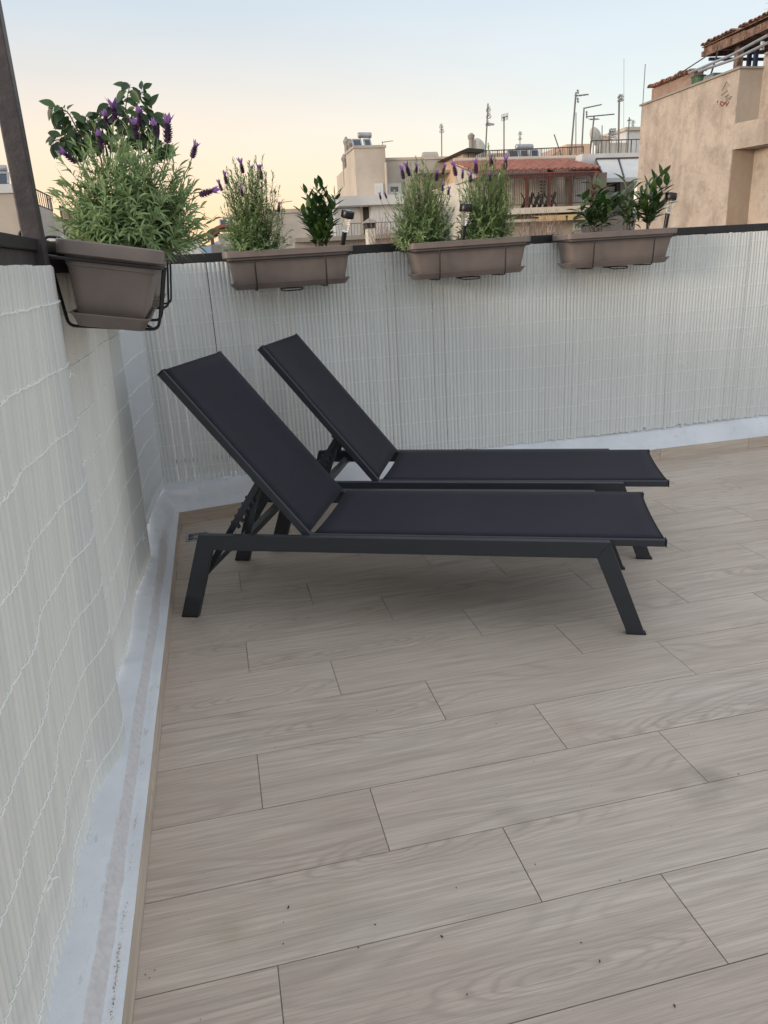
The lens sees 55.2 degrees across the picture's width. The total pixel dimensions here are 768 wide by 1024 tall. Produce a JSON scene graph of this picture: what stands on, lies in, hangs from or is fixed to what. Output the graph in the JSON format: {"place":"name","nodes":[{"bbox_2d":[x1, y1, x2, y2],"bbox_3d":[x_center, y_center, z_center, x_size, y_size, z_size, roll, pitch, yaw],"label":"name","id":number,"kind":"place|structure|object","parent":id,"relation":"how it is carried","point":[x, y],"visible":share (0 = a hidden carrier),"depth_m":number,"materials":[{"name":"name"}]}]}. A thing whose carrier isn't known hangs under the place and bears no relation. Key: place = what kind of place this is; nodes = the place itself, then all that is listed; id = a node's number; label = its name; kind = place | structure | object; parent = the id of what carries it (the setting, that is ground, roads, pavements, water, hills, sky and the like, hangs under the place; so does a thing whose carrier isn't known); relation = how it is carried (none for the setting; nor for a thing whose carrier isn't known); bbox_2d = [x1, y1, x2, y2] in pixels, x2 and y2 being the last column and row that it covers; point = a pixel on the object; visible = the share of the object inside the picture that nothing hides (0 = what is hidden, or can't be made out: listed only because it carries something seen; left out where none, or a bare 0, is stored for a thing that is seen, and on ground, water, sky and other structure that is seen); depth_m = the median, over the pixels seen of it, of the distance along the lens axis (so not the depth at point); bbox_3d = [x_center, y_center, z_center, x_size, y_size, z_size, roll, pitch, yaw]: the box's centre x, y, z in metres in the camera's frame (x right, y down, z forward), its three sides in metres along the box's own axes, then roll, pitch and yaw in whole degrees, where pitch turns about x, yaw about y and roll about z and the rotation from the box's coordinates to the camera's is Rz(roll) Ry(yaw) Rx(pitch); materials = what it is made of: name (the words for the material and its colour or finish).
{"place":"outdoors","nodes":[
{"label":"outdoors","id":0,"kind":"place"},
{"bbox_2d":[0,184,21,235],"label":"beige building","id":1,"kind":"structure","parent":0,"point":[9,222],"depth_m":18.89,"materials":[{"name":"beige paint"}]},
{"bbox_2d":[0,165,9,183],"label":"solar water heater","id":2,"kind":"object","parent":1,"relation":"on","point":[4,176],"visible":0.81,"depth_m":19.17,"materials":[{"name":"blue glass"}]},
{"bbox_2d":[145,238,204,476],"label":"white building","id":3,"kind":"structure","parent":0,"point":[197,251],"depth_m":45.10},
{"bbox_2d":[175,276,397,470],"bbox_3d":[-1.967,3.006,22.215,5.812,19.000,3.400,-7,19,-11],"label":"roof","id":4,"kind":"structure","parent":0,"point":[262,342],"depth_m":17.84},
{"bbox_2d":[361,218,378,253],"bbox_3d":[-0.203,-4.252,19.263,0.376,6.449,0.550,-7,19,-11],"label":"chimney stack","id":5,"kind":"object","parent":4,"relation":"on","point":[371,222],"visible":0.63,"depth_m":18.18,"materials":[{"name":"beige paint"}]},
{"bbox_2d":[263,208,319,248],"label":"pale block","id":6,"kind":"structure","parent":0,"point":[291,220],"depth_m":51.28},
{"bbox_2d":[290,194,406,274],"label":"white house","id":7,"kind":"structure","parent":0,"point":[364,207],"depth_m":24.68,"materials":[{"name":"paint"}]},
{"bbox_2d":[363,207,368,233],"bbox_3d":[-0.538,-10.210,25.525,0.398,1.034,0.076,-7,19,-11],"label":"door","id":8,"kind":"structure","parent":7,"relation":"in","point":[365,209],"depth_m":25.43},
{"bbox_2d":[364,203,402,440],"bbox_3d":[0.409,-3.684,17.194,1.637,6.648,1.133,-7,19,-11],"label":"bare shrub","id":9,"kind":"object","parent":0,"point":[386,230],"visible":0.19,"depth_m":16.44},
{"bbox_2d":[0,0,767,244],"label":"sky","id":10,"kind":"structure","parent":0,"point":[284,81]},
{"bbox_2d":[337,137,449,438],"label":"beige building","id":11,"kind":"structure","parent":0,"point":[370,170],"depth_m":28.37,"materials":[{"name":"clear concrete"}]},
{"bbox_2d":[351,132,371,144],"bbox_3d":[-0.857,-14.600,28.964,0.832,0.723,0.541,-7,19,-11],"label":"solar water heater","id":12,"kind":"object","parent":11,"relation":"on","point":[360,135],"visible":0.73,"depth_m":28.95,"materials":[{"name":"silver glass"}]},
{"bbox_2d":[375,183,382,194],"bbox_3d":[-0.189,-12.393,28.257,0.316,0.453,0.047,-7,19,-11],"label":"window","id":13,"kind":"structure","parent":11,"relation":"in","point":[378,186],"depth_m":28.22,"materials":[{"name":"white glass"}]},
{"bbox_2d":[388,183,401,194],"bbox_3d":[0.402,-12.570,28.612,0.556,0.420,0.047,-7,19,-11],"label":"window","id":14,"kind":"structure","parent":11,"relation":"in","point":[391,186],"depth_m":28.59,"materials":[{"name":"grey glass"}]},
{"bbox_2d":[439,123,443,155],"bbox_3d":[2.303,-14.462,29.074,0.176,1.641,0.218,-7,19,-11],"label":"antenna","id":15,"kind":"object","parent":11,"relation":"attached to","point":[441,129],"visible":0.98,"depth_m":28.92,"materials":[{"name":"metal"}]},
{"bbox_2d":[46,415,767,1023],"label":"parapet wall","id":16,"kind":"structure","parent":0,"point":[96,977],"depth_m":2.11,"materials":[{"name":"paint"}]},
{"bbox_2d":[0,0,68,272],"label":"railing","id":17,"kind":"object","parent":16,"relation":"on","point":[31,245],"depth_m":1.59,"materials":[{"name":"black metal"}]},
{"bbox_2d":[0,265,124,1023],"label":"reed screen","id":18,"kind":"object","parent":17,"relation":"attached to","point":[62,736],"visible":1,"depth_m":1.44,"materials":[{"name":"white plastic"}]},
{"bbox_2d":[18,230,166,330],"bbox_3d":[-0.791,-0.641,2.058,0.347,0.244,0.684,-1,18,-16],"label":"planter bracket","id":19,"kind":"object","parent":17,"relation":"attached to","point":[162,295],"visible":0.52,"depth_m":1.87,"materials":[{"name":"black metal"}]},
{"bbox_2d":[55,238,166,330],"bbox_3d":[-0.746,-0.641,2.071,0.245,0.198,0.702,2,17,-16],"label":"planter","id":20,"kind":"object","parent":19,"relation":"on","point":[113,297],"visible":0.97,"depth_m":1.78,"materials":[{"name":"beige plastic"}]},
{"bbox_2d":[39,81,175,172],"bbox_3d":[-0.792,-1.010,2.174,0.352,0.528,0.279,-7,19,-11],"label":"weeping fig","id":21,"kind":"object","parent":20,"relation":"on","point":[57,117],"visible":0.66,"depth_m":2.09,"materials":[{"name":"green plant"}]},
{"bbox_2d":[45,97,221,265],"bbox_3d":[-0.663,-0.861,1.949,0.449,0.426,0.482,-7,19,-11],"label":"lavender plant","id":22,"kind":"object","parent":20,"relation":"in","point":[148,216],"visible":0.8,"depth_m":1.86,"materials":[{"name":"green plant"}]},
{"bbox_2d":[56,273,151,679],"bbox_3d":[-0.952,-0.144,2.485,0.075,1.296,1.617,-7,19,-11],"label":"reed screen","id":23,"kind":"object","parent":17,"relation":"attached to","point":[96,367],"visible":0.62,"depth_m":2.53,"materials":[{"name":"white plastic"}]},
{"bbox_2d":[119,330,163,525],"bbox_3d":[-1.223,-0.525,3.568,0.050,1.245,1.377,-6,19,-9],"label":"reed screen","id":24,"kind":"object","parent":17,"relation":"attached to","point":[133,348],"visible":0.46,"depth_m":3.88,"materials":[{"name":"plastic"}]},
{"bbox_2d":[156,261,171,308],"bbox_3d":[-0.962,-0.881,2.782,0.307,0.232,0.684,-6,19,-13],"label":"planter bracket","id":25,"kind":"object","parent":17,"relation":"attached to","point":[168,268],"visible":0.22,"depth_m":2.66,"materials":[{"name":"black metal"}]},
{"bbox_2d":[152,258,169,307],"bbox_3d":[-0.938,-0.888,2.786,0.245,0.198,0.702,-5,19,-13],"label":"planter","id":26,"kind":"object","parent":25,"relation":"on","point":[156,300],"visible":0.09,"depth_m":2.56,"materials":[{"name":"beige plastic"}]},
{"bbox_2d":[149,223,767,478],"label":"back railing","id":27,"kind":"object","parent":16,"relation":"on","point":[357,249],"visible":0.1,"depth_m":4.50,"materials":[{"name":"black metal"}]},
{"bbox_2d":[143,253,382,483],"bbox_3d":[-0.690,-0.835,4.347,1.366,1.255,0.036,-7,19,-13],"label":"reed screen","id":28,"kind":"object","parent":27,"relation":"attached to","point":[323,338],"visible":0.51,"depth_m":4.31,"materials":[{"name":"white plastic"}]},
{"bbox_2d":[224,246,351,290],"bbox_3d":[-0.534,-1.356,4.097,0.684,0.230,0.330,-8,19,-11],"label":"planter bracket","id":29,"kind":"object","parent":27,"relation":"attached to","point":[254,260],"visible":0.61,"depth_m":3.95,"materials":[{"name":"black metal"}]},
{"bbox_2d":[222,245,352,290],"bbox_3d":[-0.527,-1.350,4.062,0.702,0.198,0.245,-8,19,-11],"label":"planter","id":30,"kind":"object","parent":29,"relation":"on","point":[292,272],"visible":0.99,"depth_m":3.97,"materials":[{"name":"beige plastic"}]},
{"bbox_2d":[216,154,292,257],"bbox_3d":[-0.701,-1.617,3.920,0.425,0.527,0.288,-7,19,-11],"label":"lavender plant","id":31,"kind":"object","parent":30,"relation":"in","point":[252,223],"visible":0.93,"depth_m":3.89,"materials":[{"name":"green plant"}]},
{"bbox_2d":[294,175,344,246],"bbox_3d":[-0.347,-1.615,3.995,0.303,0.395,0.195,-7,19,-11],"label":"glossy shrub","id":32,"kind":"object","parent":30,"relation":"on","point":[319,228],"visible":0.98,"depth_m":3.97,"materials":[{"name":"green plant"}]},
{"bbox_2d":[340,209,354,244],"bbox_3d":[-0.199,-1.525,4.006,0.084,0.238,0.100,-7,19,-11],"label":"solar light","id":33,"kind":"object","parent":30,"relation":"in","point":[347,215],"visible":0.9,"depth_m":3.97,"materials":[{"name":"black plastic"}]},
{"bbox_2d":[401,243,529,279],"bbox_3d":[0.473,-1.493,4.332,0.711,0.235,0.327,-8,19,-11],"label":"planter bracket","id":34,"kind":"object","parent":27,"relation":"attached to","point":[505,246],"visible":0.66,"depth_m":4.19,"materials":[{"name":"black metal"}]},
{"bbox_2d":[401,235,530,279],"bbox_3d":[0.480,-1.486,4.299,0.730,0.198,0.245,-8,19,-11],"label":"planter","id":35,"kind":"object","parent":34,"relation":"on","point":[466,262],"visible":0.96,"depth_m":4.21,"materials":[{"name":"beige plastic"}]},
{"bbox_2d":[377,191,410,250],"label":"lavender plant","id":36,"kind":"object","parent":35,"relation":"in","point":[393,228],"visible":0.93,"depth_m":4.13,"materials":[{"name":"green plant"}]},
{"bbox_2d":[390,156,455,250],"bbox_3d":[0.216,-1.734,4.148,0.400,0.523,0.288,-7,19,-11],"label":"lavender plant","id":37,"kind":"object","parent":35,"relation":"in","point":[425,224],"visible":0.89,"depth_m":4.12,"materials":[{"name":"green plant"}]},
{"bbox_2d":[459,203,471,239],"bbox_3d":[0.465,-1.615,4.163,0.074,0.247,0.072,-7,19,-11],"label":"solar light","id":38,"kind":"object","parent":35,"relation":"in","point":[465,209],"visible":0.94,"depth_m":4.13,"materials":[{"name":"black plastic"}]},
{"bbox_2d":[450,143,519,239],"bbox_3d":[0.549,-1.793,4.191,0.469,0.572,0.330,-15,22,-31],"label":"lavender plant","id":39,"kind":"object","parent":35,"relation":"in","point":[487,218],"visible":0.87,"depth_m":4.19,"materials":[{"name":"green plant"}]},
{"bbox_2d":[373,243,590,449],"bbox_3d":[0.644,-1.016,4.665,1.453,1.270,0.035,-7,19,-13],"label":"reed screen","id":40,"kind":"object","parent":27,"relation":"attached to","point":[506,330],"visible":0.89,"depth_m":4.67,"materials":[{"name":"white plastic"}]},
{"bbox_2d":[551,229,675,268],"bbox_3d":[1.407,-1.625,4.550,0.711,0.231,0.322,-8,19,-11],"label":"planter bracket","id":41,"kind":"object","parent":27,"relation":"attached to","point":[654,237],"visible":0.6,"depth_m":4.42,"materials":[{"name":"black metal"}]},
{"bbox_2d":[552,227,676,268],"bbox_3d":[1.414,-1.621,4.519,0.730,0.198,0.245,-8,19,-11],"label":"planter","id":42,"kind":"object","parent":41,"relation":"on","point":[612,253],"visible":0.95,"depth_m":4.43,"materials":[{"name":"beige plastic"}]},
{"bbox_2d":[567,172,625,231],"bbox_3d":[1.277,-1.838,4.400,0.330,0.366,0.239,-7,19,-11],"label":"glossy shrub","id":43,"kind":"object","parent":42,"relation":"on","point":[591,213],"visible":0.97,"depth_m":4.39,"materials":[{"name":"green plant"}]},
{"bbox_2d":[610,173,652,229],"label":"leafy plant","id":44,"kind":"object","parent":42,"relation":"on","point":[628,212],"visible":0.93,"depth_m":4.42,"materials":[{"name":"green plant"}]},
{"bbox_2d":[631,164,674,228],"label":"glossy shrub","id":45,"kind":"object","parent":42,"relation":"on","point":[655,205],"visible":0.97,"depth_m":4.43,"materials":[{"name":"green plant"}]},
{"bbox_2d":[663,192,676,227],"bbox_3d":[1.750,-1.822,4.502,0.076,0.253,0.071,-7,19,-11],"label":"solar light","id":46,"kind":"object","parent":42,"relation":"in","point":[672,196],"visible":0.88,"depth_m":4.47,"materials":[{"name":"black plastic"}]},
{"bbox_2d":[584,232,750,436],"bbox_3d":[1.903,-1.186,4.955,1.175,1.277,0.034,-8,19,-13],"label":"reed screen","id":47,"kind":"object","parent":27,"relation":"attached to","point":[663,345],"visible":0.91,"depth_m":4.96,"materials":[{"name":"white plastic"}]},
{"bbox_2d":[730,231,767,418],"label":"reed screen","id":48,"kind":"object","parent":27,"relation":"attached to","point":[751,394],"visible":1,"depth_m":5.13,"materials":[{"name":"white plastic"}]},
{"bbox_2d":[202,211,634,274],"bbox_3d":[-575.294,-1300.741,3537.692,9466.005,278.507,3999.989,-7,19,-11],"label":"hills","id":49,"kind":"structure","parent":0,"point":[207,249],"depth_m":3812.17,"materials":[{"name":"grey"}]},
{"bbox_2d":[133,446,767,1023],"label":"floor","id":50,"kind":"structure","parent":0,"point":[585,752],"depth_m":2.06,"materials":[{"name":"beige tile"}]},
{"bbox_2d":[186,531,208,541],"bbox_3d":[-1.039,0.137,4.097,0.124,0.005,0.124,-7,19,-11],"label":"floor drain","id":51,"kind":"object","parent":50,"relation":"on","point":[190,537],"visible":0.57,"depth_m":4.10,"materials":[{"name":"metal"}]},
{"bbox_2d":[157,351,666,634],"bbox_3d":[0.125,-0.141,3.112,1.960,1.049,0.656,1,19,11],"label":"sun lounger","id":52,"kind":"object","parent":50,"relation":"on","point":[251,433],"visible":1,"depth_m":3.02,"materials":[{"name":"black fabric"}]},
{"bbox_2d":[145,554,749,1019],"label":"dirt specks","id":53,"kind":"object","parent":50,"relation":"on","point":[441,936],"visible":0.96,"depth_m":1.60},
{"bbox_2d":[133,504,762,1023],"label":"floor slab","id":54,"kind":"structure","parent":50,"relation":"attached to","point":[379,818],"depth_m":1.89,"materials":[{"name":"tile"}]},
{"bbox_2d":[257,334,669,558],"bbox_3d":[0.397,-0.387,3.791,1.960,1.049,0.656,1,19,11],"label":"sun lounger","id":55,"kind":"object","parent":50,"relation":"on","point":[329,402],"visible":0.85,"depth_m":3.72,"materials":[{"name":"black fabric"}]},
{"bbox_2d":[508,208,565,300],"bbox_3d":[4.178,-4.784,19.937,1.846,6.584,1.200,-7,19,-11],"label":"bare shrub","id":56,"kind":"object","parent":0,"point":[541,231],"visible":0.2,"depth_m":19.00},
{"bbox_2d":[635,52,767,235],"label":"ochre building","id":57,"kind":"structure","parent":0,"point":[706,139],"depth_m":19.13,"materials":[{"name":"beige paint"}]},
{"bbox_2d":[642,64,645,102],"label":"antenna","id":58,"kind":"object","parent":57,"relation":"on","point":[644,82],"visible":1,"depth_m":21.76,"materials":[{"name":"metal"}]},
{"bbox_2d":[647,68,706,99],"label":"tiled parapet","id":59,"kind":"structure","parent":57,"relation":"on","point":[667,85],"depth_m":21.09,"materials":[{"name":"beige paint"}]},
{"bbox_2d":[691,74,705,83],"bbox_3d":[8.622,-11.774,20.151,0.410,0.318,0.410,-7,19,-11],"label":"green tub","id":60,"kind":"object","parent":57,"relation":"on","point":[696,78],"visible":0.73,"depth_m":19.99,"materials":[{"name":"plastic"}]},
{"bbox_2d":[703,73,719,79],"bbox_3d":[8.974,-11.759,20.112,0.634,0.280,0.900,-7,19,-11],"label":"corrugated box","id":61,"kind":"object","parent":57,"relation":"on","point":[709,75],"visible":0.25,"depth_m":19.69,"materials":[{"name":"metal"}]},
{"bbox_2d":[673,34,767,77],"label":"pipe rails","id":62,"kind":"object","parent":57,"relation":"on","point":[706,67],"visible":1,"depth_m":18.30,"materials":[{"name":"metal"}]},
{"bbox_2d":[700,11,767,73],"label":"wooden pergola","id":63,"kind":"object","parent":57,"relation":"on","point":[728,42],"visible":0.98,"depth_m":19.14,"materials":[{"name":"wood"}]},
{"label":"ground","id":64,"kind":"structure","parent":0,"visible":0},
{"bbox_2d":[36,189,85,241],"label":"terraced apartments","id":65,"kind":"structure","parent":64,"relation":"on","point":[46,214],"depth_m":26.59,"materials":[{"name":"grey concrete"}]},
{"bbox_2d":[207,224,237,284],"bbox_3d":[-6.399,-2.451,35.443,1.654,21.240,6.000,-7,19,-11],"label":"red roofed hut","id":66,"kind":"object","parent":64,"relation":"on","point":[215,248],"visible":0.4,"depth_m":31.09,"materials":[{"name":"beige paint"}]},
{"bbox_2d":[219,217,232,224],"bbox_3d":[-7.072,-12.986,33.087,0.649,0.580,0.389,-7,19,-11],"label":"solar water heater","id":67,"kind":"object","parent":66,"relation":"on","point":[221,221],"visible":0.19,"depth_m":33.02,"materials":[{"name":"white glass"}]},
{"bbox_2d":[439,133,589,206],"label":"ochre stair block","id":68,"kind":"structure","parent":64,"relation":"on","point":[471,151],"depth_m":27.50,"materials":[{"name":"paint"}]},
{"bbox_2d":[474,138,484,157],"bbox_3d":[3.765,-14.150,29.199,0.575,1.329,0.754,1,19,12],"label":"satellite dish","id":69,"kind":"object","parent":68,"relation":"on","point":[480,144],"visible":0.41,"depth_m":29.05,"materials":[{"name":"beige paint"}]},
{"bbox_2d":[485,103,494,156],"bbox_3d":[3.895,-13.830,27.291,0.420,2.400,0.223,-7,19,-11],"label":"antenna","id":70,"kind":"object","parent":68,"relation":"on","point":[487,124],"visible":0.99,"depth_m":27.09,"materials":[{"name":"metal"}]},
{"bbox_2d":[502,113,507,155],"bbox_3d":[4.536,-14.038,27.594,0.249,1.716,0.046,-7,19,-11],"label":"antenna","id":71,"kind":"object","parent":68,"relation":"on","point":[506,116],"visible":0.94,"depth_m":27.50,"materials":[{"name":"metal"}]},
{"bbox_2d":[507,144,538,156],"bbox_3d":[5.422,-14.038,28.729,1.278,0.668,0.360,-7,19,-11],"label":"solar water heater","id":72,"kind":"object","parent":68,"relation":"on","point":[521,146],"visible":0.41,"depth_m":28.67,"materials":[{"name":"silver glass"}]},
{"bbox_2d":[570,90,588,154],"bbox_3d":[7.290,-14.360,27.507,0.688,2.588,0.505,-7,19,-11],"label":"antenna","id":73,"kind":"object","parent":68,"relation":"on","point":[576,93],"visible":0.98,"depth_m":27.30,"materials":[{"name":"metal"}]},
{"bbox_2d":[433,155,606,443],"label":"building","id":74,"kind":"structure","parent":64,"relation":"on","point":[527,184],"depth_m":24.62,"materials":[{"name":"concrete"}]},
{"bbox_2d":[521,192,556,207],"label":"folded chairs","id":75,"kind":"object","parent":74,"relation":"on","point":[537,200],"visible":0.39,"depth_m":24.27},
{"bbox_2d":[538,178,547,206],"bbox_3d":[5.422,-10.859,25.083,0.313,0.999,0.072,-7,19,-11],"label":"door","id":76,"kind":"structure","parent":74,"relation":"in","point":[540,180],"depth_m":24.99,"materials":[{"name":"beige paint"}]},
{"bbox_2d":[547,224,554,232],"bbox_3d":[5.639,-9.557,24.763,0.272,0.253,0.047,-7,19,-11],"label":"window","id":77,"kind":"structure","parent":74,"relation":"in","point":[548,229],"depth_m":24.75,"materials":[{"name":"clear glass"}]},
{"bbox_2d":[573,222,580,230],"bbox_3d":[6.548,-9.697,24.938,0.276,0.254,0.047,-7,19,-11],"label":"window","id":78,"kind":"structure","parent":74,"relation":"in","point":[574,223],"depth_m":24.92,"materials":[{"name":"grey glass"}]},
{"bbox_2d":[569,127,639,232],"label":"awning house","id":79,"kind":"structure","parent":64,"relation":"on","point":[623,163],"depth_m":27.84,"materials":[{"name":"white concrete"}]},
{"bbox_2d":[575,116,575,153],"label":"antenna","id":80,"kind":"object","parent":79,"relation":"on","point":[575,134],"visible":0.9,"depth_m":28.32,"materials":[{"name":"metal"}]},
{"bbox_2d":[581,104,601,151],"bbox_3d":[7.705,-14.276,27.311,0.772,1.590,0.244,-7,19,-11],"label":"antenna","id":81,"kind":"object","parent":79,"relation":"on","point":[583,122],"visible":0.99,"depth_m":27.14,"materials":[{"name":"metal"}]},
{"bbox_2d":[590,127,602,153],"bbox_3d":[7.880,-13.795,27.393,0.474,1.043,0.603,0,19,10],"label":"satellite dish","id":82,"kind":"object","parent":79,"relation":"on","point":[597,134],"visible":0.95,"depth_m":27.26,"materials":[{"name":"beige paint"}]},
{"bbox_2d":[586,114,614,146],"bbox_3d":[7.963,-14.062,27.120,1.132,1.167,0.504,-7,19,-11],"label":"antenna","id":83,"kind":"object","parent":79,"relation":"on","point":[594,118],"visible":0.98,"depth_m":26.97,"materials":[{"name":"metal"}]},
{"bbox_2d":[608,128,616,152],"bbox_3d":[8.514,-13.665,27.383,0.328,1.152,0.219,-7,19,-11],"label":"antenna","id":84,"kind":"object","parent":79,"relation":"on","point":[612,132],"visible":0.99,"depth_m":27.24,"materials":[{"name":"metal"}]},
{"bbox_2d":[617,94,623,152],"bbox_3d":[8.668,-14.084,27.069,0.209,2.340,0.228,-7,19,-11],"label":"antenna","id":85,"kind":"object","parent":79,"relation":"on","point":[619,98],"visible":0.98,"depth_m":26.87,"materials":[{"name":"metal"}]},
{"bbox_2d":[627,117,630,152],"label":"antenna","id":86,"kind":"object","parent":79,"relation":"on","point":[629,120],"visible":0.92,"depth_m":27.46,"materials":[{"name":"metal"}]}
]}

